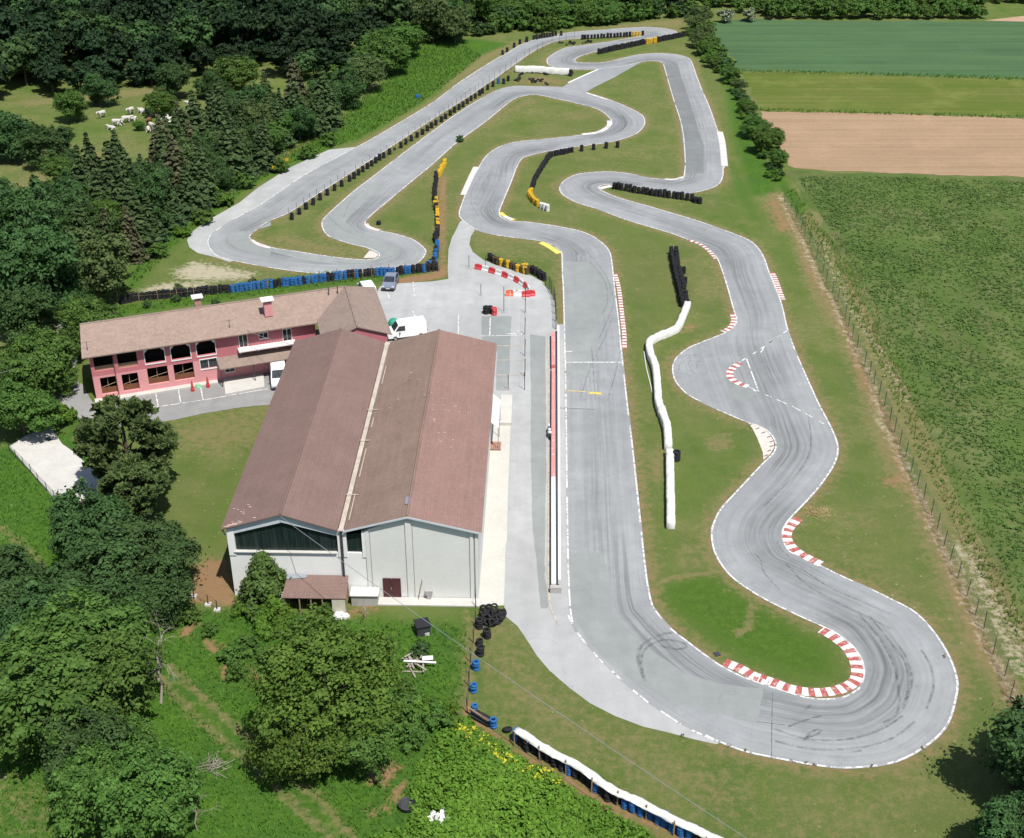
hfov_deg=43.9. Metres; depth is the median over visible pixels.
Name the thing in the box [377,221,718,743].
paddock
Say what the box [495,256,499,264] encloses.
tyre stack
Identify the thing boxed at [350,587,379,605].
storage tank
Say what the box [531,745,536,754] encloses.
tyre stack
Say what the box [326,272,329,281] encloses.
tyre stack
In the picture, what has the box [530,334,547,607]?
asphalt patch
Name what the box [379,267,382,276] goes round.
tyre stack
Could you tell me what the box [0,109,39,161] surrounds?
broadleaf tree
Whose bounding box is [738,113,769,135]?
broadleaf tree
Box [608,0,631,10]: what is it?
forest tree
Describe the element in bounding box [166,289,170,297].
tyre stack
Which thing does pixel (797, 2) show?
orchard tree
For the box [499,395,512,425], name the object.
concrete platform
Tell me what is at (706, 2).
orchard tree
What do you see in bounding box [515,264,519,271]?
tyre stack
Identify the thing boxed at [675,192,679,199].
tyre stack
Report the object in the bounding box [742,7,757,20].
flowering tree
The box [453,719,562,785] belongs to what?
flowering weeds
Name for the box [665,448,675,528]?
barrier cover
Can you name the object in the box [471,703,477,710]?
tyre stack
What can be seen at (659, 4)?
shrub
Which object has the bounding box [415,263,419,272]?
tyre stack
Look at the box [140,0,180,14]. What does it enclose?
forest tree
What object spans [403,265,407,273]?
tyre stack
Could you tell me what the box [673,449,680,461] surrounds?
tyre stack
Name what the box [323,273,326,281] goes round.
tyre stack
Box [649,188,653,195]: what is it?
tyre stack
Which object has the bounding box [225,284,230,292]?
tyre stack
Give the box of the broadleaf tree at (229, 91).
[224,87,235,96]
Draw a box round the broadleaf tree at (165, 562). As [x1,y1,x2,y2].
[127,544,202,628]
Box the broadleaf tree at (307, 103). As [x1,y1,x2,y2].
[298,92,314,109]
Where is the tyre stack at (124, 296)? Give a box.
[122,294,127,303]
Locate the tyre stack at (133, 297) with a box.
[131,293,135,301]
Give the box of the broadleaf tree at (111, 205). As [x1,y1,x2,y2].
[84,192,126,238]
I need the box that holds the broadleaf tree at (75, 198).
[56,189,92,224]
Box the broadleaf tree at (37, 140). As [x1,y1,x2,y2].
[18,124,77,166]
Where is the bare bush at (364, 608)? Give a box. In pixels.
[360,600,368,618]
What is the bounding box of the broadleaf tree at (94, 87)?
[79,72,121,106]
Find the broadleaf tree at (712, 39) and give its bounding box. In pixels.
[702,34,720,44]
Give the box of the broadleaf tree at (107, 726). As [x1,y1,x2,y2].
[32,692,138,797]
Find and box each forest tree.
[0,0,13,12]
[0,12,14,44]
[0,13,60,44]
[0,31,48,85]
[0,63,10,82]
[5,0,18,6]
[7,0,30,15]
[7,0,61,45]
[13,26,31,76]
[18,0,54,16]
[28,33,65,84]
[29,55,67,93]
[38,0,69,13]
[46,1,78,52]
[50,0,88,8]
[51,7,93,32]
[52,22,90,61]
[64,60,97,88]
[71,18,127,68]
[75,11,132,47]
[76,0,98,13]
[78,49,127,85]
[84,0,120,16]
[92,0,129,3]
[99,29,147,78]
[104,8,133,32]
[105,0,145,24]
[122,43,175,84]
[125,16,162,47]
[132,29,179,70]
[135,0,175,28]
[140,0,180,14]
[157,49,188,81]
[162,12,183,53]
[166,11,217,51]
[173,0,195,12]
[175,0,191,13]
[184,0,219,49]
[188,5,234,50]
[189,43,219,71]
[202,0,242,34]
[205,0,251,43]
[209,0,270,51]
[213,37,249,67]
[239,38,263,59]
[245,0,302,60]
[249,0,283,35]
[260,5,282,40]
[260,38,302,74]
[270,0,316,18]
[272,8,329,67]
[287,0,344,38]
[293,2,336,53]
[294,48,328,78]
[303,0,349,35]
[311,47,349,74]
[322,26,361,53]
[327,16,363,46]
[338,0,365,11]
[346,5,389,33]
[358,0,411,21]
[390,4,413,23]
[446,0,473,25]
[458,0,476,18]
[492,5,519,21]
[547,0,574,6]
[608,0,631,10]
[663,0,681,8]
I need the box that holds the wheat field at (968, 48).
[714,19,1023,78]
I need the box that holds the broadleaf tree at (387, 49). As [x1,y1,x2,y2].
[366,30,411,74]
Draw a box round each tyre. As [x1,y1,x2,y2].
[488,618,494,625]
[502,726,511,731]
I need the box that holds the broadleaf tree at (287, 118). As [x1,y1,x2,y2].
[271,110,295,133]
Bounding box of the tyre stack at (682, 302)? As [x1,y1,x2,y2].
[680,299,684,307]
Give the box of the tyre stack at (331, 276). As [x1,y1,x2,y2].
[329,273,333,280]
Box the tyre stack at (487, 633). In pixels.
[483,627,490,639]
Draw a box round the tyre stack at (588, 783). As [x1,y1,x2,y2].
[585,777,592,787]
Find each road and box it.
[207,27,958,768]
[563,63,638,91]
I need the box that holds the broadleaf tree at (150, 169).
[126,159,173,180]
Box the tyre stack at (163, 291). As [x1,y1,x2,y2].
[161,289,166,298]
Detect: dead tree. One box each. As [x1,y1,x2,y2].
[143,610,180,703]
[183,789,221,829]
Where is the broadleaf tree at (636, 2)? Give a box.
[627,0,665,7]
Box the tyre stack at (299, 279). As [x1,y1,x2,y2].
[297,276,302,284]
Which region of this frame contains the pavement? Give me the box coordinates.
[479,397,510,605]
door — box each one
[238,335,247,347]
[282,328,291,340]
[332,599,345,613]
[383,578,400,596]
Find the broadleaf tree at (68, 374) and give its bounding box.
[38,359,84,397]
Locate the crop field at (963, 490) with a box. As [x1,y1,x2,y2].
[784,170,1023,620]
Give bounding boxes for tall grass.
[0,434,467,837]
[117,270,378,312]
[132,43,480,284]
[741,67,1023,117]
[786,187,1023,644]
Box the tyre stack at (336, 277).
[334,271,338,280]
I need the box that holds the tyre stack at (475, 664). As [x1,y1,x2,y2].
[472,659,479,670]
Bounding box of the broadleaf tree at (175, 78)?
[153,60,192,96]
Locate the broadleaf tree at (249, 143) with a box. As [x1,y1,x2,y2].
[242,120,258,154]
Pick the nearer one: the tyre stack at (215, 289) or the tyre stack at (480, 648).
the tyre stack at (480, 648)
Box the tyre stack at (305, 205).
[304,202,307,209]
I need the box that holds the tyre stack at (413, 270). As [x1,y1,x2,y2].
[411,264,415,273]
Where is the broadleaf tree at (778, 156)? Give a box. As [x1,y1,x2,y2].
[767,147,789,166]
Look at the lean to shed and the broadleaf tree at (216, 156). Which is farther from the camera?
the broadleaf tree at (216, 156)
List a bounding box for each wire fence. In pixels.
[116,260,438,302]
[155,154,287,242]
[288,30,574,219]
[466,593,475,712]
[513,731,706,837]
[524,287,525,389]
[545,276,556,320]
[784,192,1022,702]
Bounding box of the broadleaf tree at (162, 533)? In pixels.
[93,512,212,592]
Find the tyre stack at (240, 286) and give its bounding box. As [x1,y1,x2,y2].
[238,282,242,291]
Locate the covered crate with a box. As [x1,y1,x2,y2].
[413,617,430,637]
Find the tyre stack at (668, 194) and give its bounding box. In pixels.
[666,190,670,198]
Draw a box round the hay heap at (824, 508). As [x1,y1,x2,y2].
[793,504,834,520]
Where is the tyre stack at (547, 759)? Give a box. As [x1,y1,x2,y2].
[544,754,550,763]
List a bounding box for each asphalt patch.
[228,222,270,255]
[270,209,400,264]
[323,182,386,221]
[481,316,511,389]
[504,299,517,600]
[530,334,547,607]
[561,262,612,378]
[568,548,762,720]
[664,64,703,172]
[727,385,755,401]
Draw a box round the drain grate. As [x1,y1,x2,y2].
[46,436,57,440]
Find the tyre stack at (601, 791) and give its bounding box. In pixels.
[599,786,603,796]
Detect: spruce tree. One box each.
[68,144,92,190]
[71,200,95,268]
[80,132,101,174]
[88,167,112,200]
[97,207,117,237]
[98,140,124,190]
[109,128,128,168]
[109,165,140,209]
[117,177,156,248]
[119,205,151,264]
[124,158,142,200]
[137,153,144,164]
[141,193,171,242]
[145,114,168,163]
[154,126,168,166]
[159,172,188,229]
[160,134,188,189]
[161,113,170,133]
[168,111,185,141]
[170,100,186,125]
[175,165,208,221]
[177,106,199,135]
[183,119,195,137]
[185,89,210,135]
[186,141,224,209]
[203,88,216,122]
[207,99,216,127]
[211,89,233,130]
[212,78,226,97]
[213,108,256,187]
[215,86,224,98]
[233,125,257,179]
[236,106,248,133]
[240,92,249,103]
[249,94,258,122]
[249,115,277,174]
[259,71,274,96]
[262,92,271,106]
[270,94,297,150]
[274,88,284,111]
[282,57,307,110]
[282,81,307,137]
[305,92,329,137]
[309,65,344,131]
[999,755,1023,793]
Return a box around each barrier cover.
[514,727,723,837]
[515,65,569,74]
[645,301,690,449]
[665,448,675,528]
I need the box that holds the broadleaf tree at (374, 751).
[327,696,407,780]
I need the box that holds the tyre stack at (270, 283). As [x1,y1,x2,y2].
[269,279,272,288]
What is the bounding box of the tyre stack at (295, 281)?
[293,277,297,285]
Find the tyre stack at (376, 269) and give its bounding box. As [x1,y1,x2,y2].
[374,267,378,276]
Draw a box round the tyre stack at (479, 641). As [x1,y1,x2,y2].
[476,638,482,645]
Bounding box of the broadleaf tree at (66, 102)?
[51,86,89,121]
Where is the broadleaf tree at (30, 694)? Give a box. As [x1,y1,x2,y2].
[0,631,123,762]
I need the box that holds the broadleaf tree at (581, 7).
[569,0,597,20]
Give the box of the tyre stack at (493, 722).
[489,716,497,728]
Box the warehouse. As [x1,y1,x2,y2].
[221,328,496,606]
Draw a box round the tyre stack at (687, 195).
[685,193,689,200]
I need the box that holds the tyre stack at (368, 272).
[366,268,370,276]
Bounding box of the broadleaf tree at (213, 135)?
[208,127,247,148]
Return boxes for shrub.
[28,406,75,424]
[58,404,77,422]
[142,300,150,307]
[145,240,170,257]
[170,294,181,301]
[172,224,191,236]
[172,283,184,288]
[179,606,201,623]
[192,207,215,225]
[200,622,218,637]
[211,187,234,205]
[211,299,220,303]
[216,639,246,661]
[224,659,249,680]
[229,602,247,617]
[230,170,256,188]
[234,633,260,656]
[245,601,268,621]
[247,276,257,282]
[251,594,287,640]
[252,647,277,665]
[271,603,305,637]
[272,158,290,171]
[290,614,322,637]
[296,145,319,158]
[316,599,333,614]
[320,132,336,145]
[324,63,351,78]
[348,48,362,66]
[350,33,372,51]
[353,27,376,45]
[353,47,365,55]
[368,29,379,41]
[388,690,428,728]
[392,676,418,695]
[396,721,428,751]
[408,639,430,658]
[411,693,444,719]
[421,24,435,38]
[421,699,453,729]
[434,27,447,38]
[441,700,461,726]
[455,135,463,141]
[469,19,487,35]
[483,20,497,34]
[484,12,506,31]
[499,13,515,32]
[514,7,532,30]
[525,17,536,28]
[530,15,547,31]
[544,9,558,30]
[551,13,563,29]
[556,14,577,27]
[571,10,584,25]
[584,7,604,25]
[585,0,606,22]
[601,10,620,24]
[608,9,624,23]
[622,1,644,21]
[635,2,646,19]
[642,0,660,18]
[648,0,664,17]
[664,2,679,17]
[676,3,692,15]
[682,0,701,9]
[686,28,693,35]
[694,19,717,35]
[700,49,715,62]
[706,44,729,54]
[710,52,724,57]
[712,64,721,72]
[718,54,736,65]
[721,62,734,68]
[722,78,733,83]
[730,86,745,93]
[732,91,749,99]
[736,97,749,103]
[737,110,748,117]
[744,109,757,114]
[757,148,768,158]
[763,168,778,177]
[765,145,779,152]
[766,161,782,169]
[773,173,782,180]
[774,169,784,175]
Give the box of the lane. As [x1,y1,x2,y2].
[53,319,274,425]
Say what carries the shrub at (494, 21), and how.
on the ground at (880, 532)
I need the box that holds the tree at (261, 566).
[230,549,294,615]
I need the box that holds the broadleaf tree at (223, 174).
[208,158,234,189]
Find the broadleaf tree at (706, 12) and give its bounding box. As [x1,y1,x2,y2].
[690,4,713,18]
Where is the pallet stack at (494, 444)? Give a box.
[490,441,500,450]
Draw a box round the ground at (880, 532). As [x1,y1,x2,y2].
[0,0,1023,837]
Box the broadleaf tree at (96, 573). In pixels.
[43,529,161,627]
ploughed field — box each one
[761,111,1023,176]
[984,16,1023,21]
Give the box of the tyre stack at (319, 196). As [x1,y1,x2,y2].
[318,193,321,200]
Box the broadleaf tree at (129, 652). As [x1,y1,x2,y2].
[47,622,164,719]
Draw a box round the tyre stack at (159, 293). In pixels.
[157,290,161,298]
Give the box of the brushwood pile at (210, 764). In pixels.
[196,752,234,777]
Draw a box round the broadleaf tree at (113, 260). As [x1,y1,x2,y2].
[47,226,135,306]
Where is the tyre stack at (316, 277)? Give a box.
[313,274,317,282]
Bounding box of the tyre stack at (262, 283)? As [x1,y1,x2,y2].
[260,280,264,288]
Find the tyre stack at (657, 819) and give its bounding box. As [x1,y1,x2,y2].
[654,815,660,825]
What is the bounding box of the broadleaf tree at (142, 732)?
[99,711,158,758]
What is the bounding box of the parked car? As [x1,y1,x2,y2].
[381,272,398,289]
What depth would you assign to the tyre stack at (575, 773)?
94.01 m
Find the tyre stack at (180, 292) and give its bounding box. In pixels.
[178,288,183,296]
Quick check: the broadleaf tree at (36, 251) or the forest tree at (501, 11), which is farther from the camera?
the forest tree at (501, 11)
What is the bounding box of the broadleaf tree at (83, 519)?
[42,477,136,565]
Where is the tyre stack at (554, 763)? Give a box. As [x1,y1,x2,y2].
[550,756,557,767]
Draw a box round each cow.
[96,110,105,117]
[105,124,115,129]
[111,119,123,125]
[121,115,133,122]
[126,106,133,114]
[145,117,151,124]
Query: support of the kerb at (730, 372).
on the road at (897, 705)
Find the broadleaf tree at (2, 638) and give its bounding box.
[0,633,23,657]
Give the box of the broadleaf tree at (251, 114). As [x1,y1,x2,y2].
[238,100,278,128]
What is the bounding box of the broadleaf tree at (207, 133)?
[201,125,218,141]
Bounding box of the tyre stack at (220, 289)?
[217,284,222,293]
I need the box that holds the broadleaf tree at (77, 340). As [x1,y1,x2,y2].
[56,328,80,359]
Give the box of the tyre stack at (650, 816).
[647,804,654,820]
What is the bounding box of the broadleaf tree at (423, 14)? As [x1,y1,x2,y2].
[409,0,453,42]
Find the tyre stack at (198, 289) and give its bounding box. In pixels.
[196,286,200,293]
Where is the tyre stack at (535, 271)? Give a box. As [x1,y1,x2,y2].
[533,267,537,275]
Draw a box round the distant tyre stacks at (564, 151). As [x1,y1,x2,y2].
[325,31,685,195]
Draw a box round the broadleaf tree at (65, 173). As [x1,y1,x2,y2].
[60,166,89,179]
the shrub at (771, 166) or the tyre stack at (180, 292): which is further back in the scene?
the shrub at (771, 166)
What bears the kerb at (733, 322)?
on the ground at (880, 532)
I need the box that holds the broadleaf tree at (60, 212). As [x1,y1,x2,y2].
[26,200,71,235]
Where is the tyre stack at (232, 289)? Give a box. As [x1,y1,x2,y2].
[230,284,234,292]
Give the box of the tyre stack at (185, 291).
[182,288,187,297]
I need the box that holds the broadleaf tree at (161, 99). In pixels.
[141,87,178,115]
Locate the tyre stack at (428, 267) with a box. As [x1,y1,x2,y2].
[426,263,430,271]
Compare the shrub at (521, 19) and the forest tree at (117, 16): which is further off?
the shrub at (521, 19)
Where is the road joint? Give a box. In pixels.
[567,408,781,758]
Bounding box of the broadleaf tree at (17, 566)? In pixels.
[0,542,63,619]
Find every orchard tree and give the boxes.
[698,0,718,6]
[710,0,731,6]
[729,0,749,12]
[746,0,762,11]
[759,0,776,6]
[762,0,786,16]
[777,0,793,9]
[781,3,799,17]
[792,0,806,6]
[793,3,816,17]
[801,0,819,7]
[812,1,830,17]
[817,0,839,10]
[818,1,841,16]
[835,0,851,11]
[835,0,860,17]
[851,1,873,17]
[866,0,889,18]
[875,0,897,4]
[886,3,900,16]
[892,0,910,9]
[895,3,920,17]
[912,4,932,18]
[915,0,934,6]
[922,3,949,17]
[931,0,954,7]
[938,3,958,17]
[953,0,978,17]
[964,0,983,11]
[969,5,988,16]
[976,0,989,5]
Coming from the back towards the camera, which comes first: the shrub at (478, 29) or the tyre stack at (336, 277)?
the shrub at (478, 29)
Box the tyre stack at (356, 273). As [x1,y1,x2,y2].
[354,269,358,277]
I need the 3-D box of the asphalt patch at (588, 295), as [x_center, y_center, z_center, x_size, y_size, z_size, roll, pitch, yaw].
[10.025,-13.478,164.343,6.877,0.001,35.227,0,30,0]
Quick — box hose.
[644,352,652,392]
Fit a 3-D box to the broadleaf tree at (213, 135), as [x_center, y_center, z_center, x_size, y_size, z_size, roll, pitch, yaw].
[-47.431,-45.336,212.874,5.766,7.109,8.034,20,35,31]
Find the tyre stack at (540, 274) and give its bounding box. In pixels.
[539,270,542,279]
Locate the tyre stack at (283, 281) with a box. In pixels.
[281,277,285,286]
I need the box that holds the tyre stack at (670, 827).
[668,823,676,832]
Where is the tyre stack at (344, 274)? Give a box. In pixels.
[342,270,346,279]
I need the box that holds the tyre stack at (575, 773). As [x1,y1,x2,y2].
[571,767,579,778]
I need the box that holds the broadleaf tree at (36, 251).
[0,208,86,328]
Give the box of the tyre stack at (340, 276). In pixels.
[338,270,342,279]
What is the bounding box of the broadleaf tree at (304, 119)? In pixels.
[286,104,317,141]
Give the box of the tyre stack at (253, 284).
[251,281,255,289]
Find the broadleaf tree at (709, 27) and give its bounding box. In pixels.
[695,23,714,34]
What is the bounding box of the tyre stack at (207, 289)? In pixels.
[204,285,209,294]
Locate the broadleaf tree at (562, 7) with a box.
[549,0,570,19]
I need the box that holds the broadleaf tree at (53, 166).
[35,152,73,181]
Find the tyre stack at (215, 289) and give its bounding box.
[213,285,217,293]
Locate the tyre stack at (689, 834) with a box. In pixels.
[685,830,693,837]
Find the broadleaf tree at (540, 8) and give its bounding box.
[519,0,554,16]
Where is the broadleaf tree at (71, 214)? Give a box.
[63,197,119,240]
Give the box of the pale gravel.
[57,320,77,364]
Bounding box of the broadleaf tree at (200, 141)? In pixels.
[166,134,218,169]
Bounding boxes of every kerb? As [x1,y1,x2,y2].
[251,240,270,247]
[364,223,379,230]
[364,251,377,257]
[460,167,477,194]
[500,212,514,219]
[539,242,560,253]
[567,69,598,82]
[581,120,611,134]
[614,273,626,348]
[687,239,716,258]
[717,132,727,165]
[721,313,735,331]
[722,627,862,696]
[726,362,748,387]
[748,422,773,459]
[770,272,784,299]
[782,517,822,565]
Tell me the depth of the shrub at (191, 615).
109.64 m
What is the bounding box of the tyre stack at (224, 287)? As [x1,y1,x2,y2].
[222,284,226,293]
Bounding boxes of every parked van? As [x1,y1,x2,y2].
[269,360,285,388]
[356,280,376,291]
[387,315,427,340]
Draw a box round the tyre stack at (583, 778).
[580,772,585,783]
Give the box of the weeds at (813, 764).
[681,654,945,766]
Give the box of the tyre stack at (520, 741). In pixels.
[518,735,522,746]
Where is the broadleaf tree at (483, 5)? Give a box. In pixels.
[471,0,498,21]
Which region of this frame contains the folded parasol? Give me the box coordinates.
[206,377,209,387]
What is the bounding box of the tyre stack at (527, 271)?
[524,266,528,274]
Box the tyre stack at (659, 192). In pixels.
[658,189,661,196]
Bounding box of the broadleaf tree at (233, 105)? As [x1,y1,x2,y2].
[222,93,243,126]
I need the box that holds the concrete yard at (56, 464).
[9,427,103,502]
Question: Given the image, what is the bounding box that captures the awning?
[491,394,500,450]
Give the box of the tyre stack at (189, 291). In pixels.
[188,287,191,296]
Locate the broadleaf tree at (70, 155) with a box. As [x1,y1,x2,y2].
[63,148,75,160]
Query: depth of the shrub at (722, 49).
278.70 m
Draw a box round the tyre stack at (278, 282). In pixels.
[276,278,280,287]
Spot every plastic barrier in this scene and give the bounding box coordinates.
[474,264,481,269]
[481,265,488,271]
[488,267,494,273]
[495,269,501,275]
[501,271,507,277]
[506,290,512,295]
[507,273,513,280]
[513,276,518,282]
[516,290,522,295]
[522,290,530,296]
[527,290,534,295]
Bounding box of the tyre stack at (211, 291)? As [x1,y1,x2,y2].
[209,285,213,294]
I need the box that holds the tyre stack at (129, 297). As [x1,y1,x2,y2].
[127,293,131,302]
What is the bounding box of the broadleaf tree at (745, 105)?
[737,99,758,113]
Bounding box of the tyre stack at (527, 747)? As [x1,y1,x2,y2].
[523,740,530,752]
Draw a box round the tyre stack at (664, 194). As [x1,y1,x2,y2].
[662,189,666,197]
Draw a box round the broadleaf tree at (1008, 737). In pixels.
[976,694,1023,785]
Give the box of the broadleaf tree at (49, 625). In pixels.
[2,585,163,683]
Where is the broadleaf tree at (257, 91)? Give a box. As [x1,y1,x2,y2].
[229,80,269,103]
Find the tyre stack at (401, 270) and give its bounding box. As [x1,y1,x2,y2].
[399,265,403,274]
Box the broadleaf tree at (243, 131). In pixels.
[238,127,248,144]
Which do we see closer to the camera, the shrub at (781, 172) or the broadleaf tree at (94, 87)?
the shrub at (781, 172)
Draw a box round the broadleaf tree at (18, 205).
[0,171,58,242]
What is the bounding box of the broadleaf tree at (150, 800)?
[81,740,214,837]
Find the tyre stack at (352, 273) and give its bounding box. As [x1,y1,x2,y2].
[350,269,354,278]
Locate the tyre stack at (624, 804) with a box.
[621,798,628,809]
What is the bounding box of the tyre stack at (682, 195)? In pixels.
[680,191,684,199]
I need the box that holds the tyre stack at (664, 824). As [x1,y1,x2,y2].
[660,810,669,827]
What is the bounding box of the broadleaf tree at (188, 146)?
[159,136,213,172]
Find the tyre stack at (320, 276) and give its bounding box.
[318,273,322,282]
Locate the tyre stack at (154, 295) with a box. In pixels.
[152,291,157,299]
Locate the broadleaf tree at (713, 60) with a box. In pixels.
[704,54,722,67]
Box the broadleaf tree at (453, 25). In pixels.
[432,5,472,43]
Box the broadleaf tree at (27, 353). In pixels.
[0,324,80,394]
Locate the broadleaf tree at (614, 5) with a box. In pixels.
[598,0,625,15]
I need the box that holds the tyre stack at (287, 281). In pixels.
[285,278,289,286]
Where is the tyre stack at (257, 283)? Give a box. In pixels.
[255,281,260,289]
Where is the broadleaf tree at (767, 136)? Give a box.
[750,122,786,150]
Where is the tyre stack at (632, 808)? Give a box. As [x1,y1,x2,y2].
[628,802,636,813]
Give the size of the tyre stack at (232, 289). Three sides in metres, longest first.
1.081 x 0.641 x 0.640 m
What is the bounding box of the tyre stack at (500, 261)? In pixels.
[499,258,502,265]
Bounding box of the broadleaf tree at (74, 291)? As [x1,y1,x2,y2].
[49,277,93,311]
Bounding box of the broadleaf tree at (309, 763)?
[240,704,336,784]
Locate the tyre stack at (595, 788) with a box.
[592,782,598,793]
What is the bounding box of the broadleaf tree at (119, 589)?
[83,571,167,629]
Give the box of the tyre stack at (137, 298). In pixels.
[135,292,139,300]
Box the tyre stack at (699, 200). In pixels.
[697,197,701,203]
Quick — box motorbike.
[547,424,551,439]
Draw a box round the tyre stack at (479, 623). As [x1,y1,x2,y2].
[475,617,482,629]
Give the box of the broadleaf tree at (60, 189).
[36,176,90,208]
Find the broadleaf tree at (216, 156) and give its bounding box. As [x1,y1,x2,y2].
[193,132,227,167]
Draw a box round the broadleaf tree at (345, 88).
[328,63,368,108]
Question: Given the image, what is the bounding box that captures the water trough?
[398,797,415,812]
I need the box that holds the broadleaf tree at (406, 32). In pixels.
[370,18,427,52]
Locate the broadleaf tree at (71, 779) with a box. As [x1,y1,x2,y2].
[43,738,131,837]
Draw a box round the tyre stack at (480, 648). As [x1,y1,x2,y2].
[476,644,484,656]
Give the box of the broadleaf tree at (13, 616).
[0,578,72,636]
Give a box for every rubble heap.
[333,611,349,619]
[427,807,449,824]
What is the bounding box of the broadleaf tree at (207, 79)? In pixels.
[191,66,232,98]
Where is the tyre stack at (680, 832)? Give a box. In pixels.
[676,826,685,837]
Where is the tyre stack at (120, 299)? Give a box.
[118,295,123,303]
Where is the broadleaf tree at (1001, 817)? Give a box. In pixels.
[966,790,1023,837]
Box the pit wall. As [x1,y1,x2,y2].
[550,326,560,592]
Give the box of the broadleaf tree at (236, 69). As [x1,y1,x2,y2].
[212,54,260,90]
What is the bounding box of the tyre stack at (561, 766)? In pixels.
[558,760,564,771]
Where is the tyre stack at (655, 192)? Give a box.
[654,189,657,196]
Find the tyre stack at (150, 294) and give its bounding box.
[147,291,152,299]
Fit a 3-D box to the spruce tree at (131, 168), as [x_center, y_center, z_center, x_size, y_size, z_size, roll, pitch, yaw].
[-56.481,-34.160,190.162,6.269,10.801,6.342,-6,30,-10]
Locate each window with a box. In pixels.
[199,357,217,370]
[225,368,234,372]
[234,523,337,550]
[258,331,268,339]
[347,532,362,551]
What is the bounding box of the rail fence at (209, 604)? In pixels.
[190,588,220,611]
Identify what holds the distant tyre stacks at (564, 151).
on the ground at (880, 532)
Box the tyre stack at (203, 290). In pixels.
[200,286,205,295]
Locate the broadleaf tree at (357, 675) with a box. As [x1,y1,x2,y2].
[240,602,407,781]
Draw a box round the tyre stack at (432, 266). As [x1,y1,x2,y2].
[431,262,434,271]
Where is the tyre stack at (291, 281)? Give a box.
[289,277,293,285]
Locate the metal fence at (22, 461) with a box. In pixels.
[8,443,54,494]
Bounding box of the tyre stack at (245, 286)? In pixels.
[243,282,247,291]
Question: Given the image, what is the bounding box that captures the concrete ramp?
[223,372,264,394]
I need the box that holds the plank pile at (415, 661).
[401,651,435,677]
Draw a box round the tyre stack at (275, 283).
[273,279,276,287]
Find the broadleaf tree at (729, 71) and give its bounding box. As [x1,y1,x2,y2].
[718,64,742,78]
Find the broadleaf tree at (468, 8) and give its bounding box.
[446,0,476,14]
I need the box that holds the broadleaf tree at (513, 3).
[491,0,534,16]
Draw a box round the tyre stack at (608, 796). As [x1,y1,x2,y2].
[603,789,612,801]
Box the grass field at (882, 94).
[743,72,1023,115]
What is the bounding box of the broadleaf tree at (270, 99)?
[269,93,287,102]
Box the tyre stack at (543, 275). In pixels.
[542,272,546,280]
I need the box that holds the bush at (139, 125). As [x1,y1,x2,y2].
[132,120,145,130]
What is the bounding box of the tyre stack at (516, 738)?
[512,727,517,742]
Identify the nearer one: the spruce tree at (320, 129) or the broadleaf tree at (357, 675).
the broadleaf tree at (357, 675)
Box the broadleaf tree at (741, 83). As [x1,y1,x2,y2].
[729,79,748,91]
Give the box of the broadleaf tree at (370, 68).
[345,52,387,90]
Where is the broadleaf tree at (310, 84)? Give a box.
[305,74,341,114]
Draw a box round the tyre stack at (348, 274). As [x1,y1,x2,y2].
[346,269,350,278]
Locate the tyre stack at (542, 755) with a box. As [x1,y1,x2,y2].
[537,749,544,759]
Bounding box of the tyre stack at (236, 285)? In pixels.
[234,283,238,291]
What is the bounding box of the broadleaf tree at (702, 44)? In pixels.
[694,39,712,54]
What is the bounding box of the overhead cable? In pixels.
[280,516,745,837]
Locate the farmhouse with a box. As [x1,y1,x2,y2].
[80,286,391,402]
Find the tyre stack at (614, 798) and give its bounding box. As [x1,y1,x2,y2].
[612,794,620,804]
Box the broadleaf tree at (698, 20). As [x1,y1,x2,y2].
[681,14,706,27]
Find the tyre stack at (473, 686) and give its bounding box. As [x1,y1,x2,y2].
[470,682,476,693]
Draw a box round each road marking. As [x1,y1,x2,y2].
[153,282,823,741]
[207,27,957,767]
[497,341,558,624]
[568,390,601,393]
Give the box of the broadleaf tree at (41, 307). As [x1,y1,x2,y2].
[0,276,58,342]
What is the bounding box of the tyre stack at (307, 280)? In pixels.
[305,275,309,283]
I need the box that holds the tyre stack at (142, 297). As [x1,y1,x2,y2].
[140,292,144,300]
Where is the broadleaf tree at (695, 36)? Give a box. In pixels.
[688,29,711,42]
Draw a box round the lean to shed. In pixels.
[280,574,348,613]
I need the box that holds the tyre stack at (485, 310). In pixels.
[483,305,488,314]
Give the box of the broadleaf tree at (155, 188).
[123,170,177,226]
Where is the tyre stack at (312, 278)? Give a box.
[310,275,314,283]
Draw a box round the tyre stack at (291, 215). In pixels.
[290,212,293,219]
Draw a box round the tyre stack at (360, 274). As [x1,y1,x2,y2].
[358,269,362,277]
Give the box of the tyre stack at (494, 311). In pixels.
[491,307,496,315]
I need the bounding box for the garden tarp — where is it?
[388,318,396,325]
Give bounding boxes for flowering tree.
[716,9,734,21]
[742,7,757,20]
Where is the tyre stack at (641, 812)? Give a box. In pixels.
[637,806,645,817]
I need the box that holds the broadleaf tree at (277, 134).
[251,122,286,150]
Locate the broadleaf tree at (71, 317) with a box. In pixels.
[52,294,123,339]
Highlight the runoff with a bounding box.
[187,147,354,261]
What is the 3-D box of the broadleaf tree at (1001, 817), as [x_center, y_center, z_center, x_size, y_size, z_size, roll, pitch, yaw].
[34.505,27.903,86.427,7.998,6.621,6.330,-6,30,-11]
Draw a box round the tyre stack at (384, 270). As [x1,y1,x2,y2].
[383,267,386,275]
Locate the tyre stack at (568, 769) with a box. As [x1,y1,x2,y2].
[566,764,571,775]
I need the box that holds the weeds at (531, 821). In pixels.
[374,715,656,837]
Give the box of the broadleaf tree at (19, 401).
[0,377,64,435]

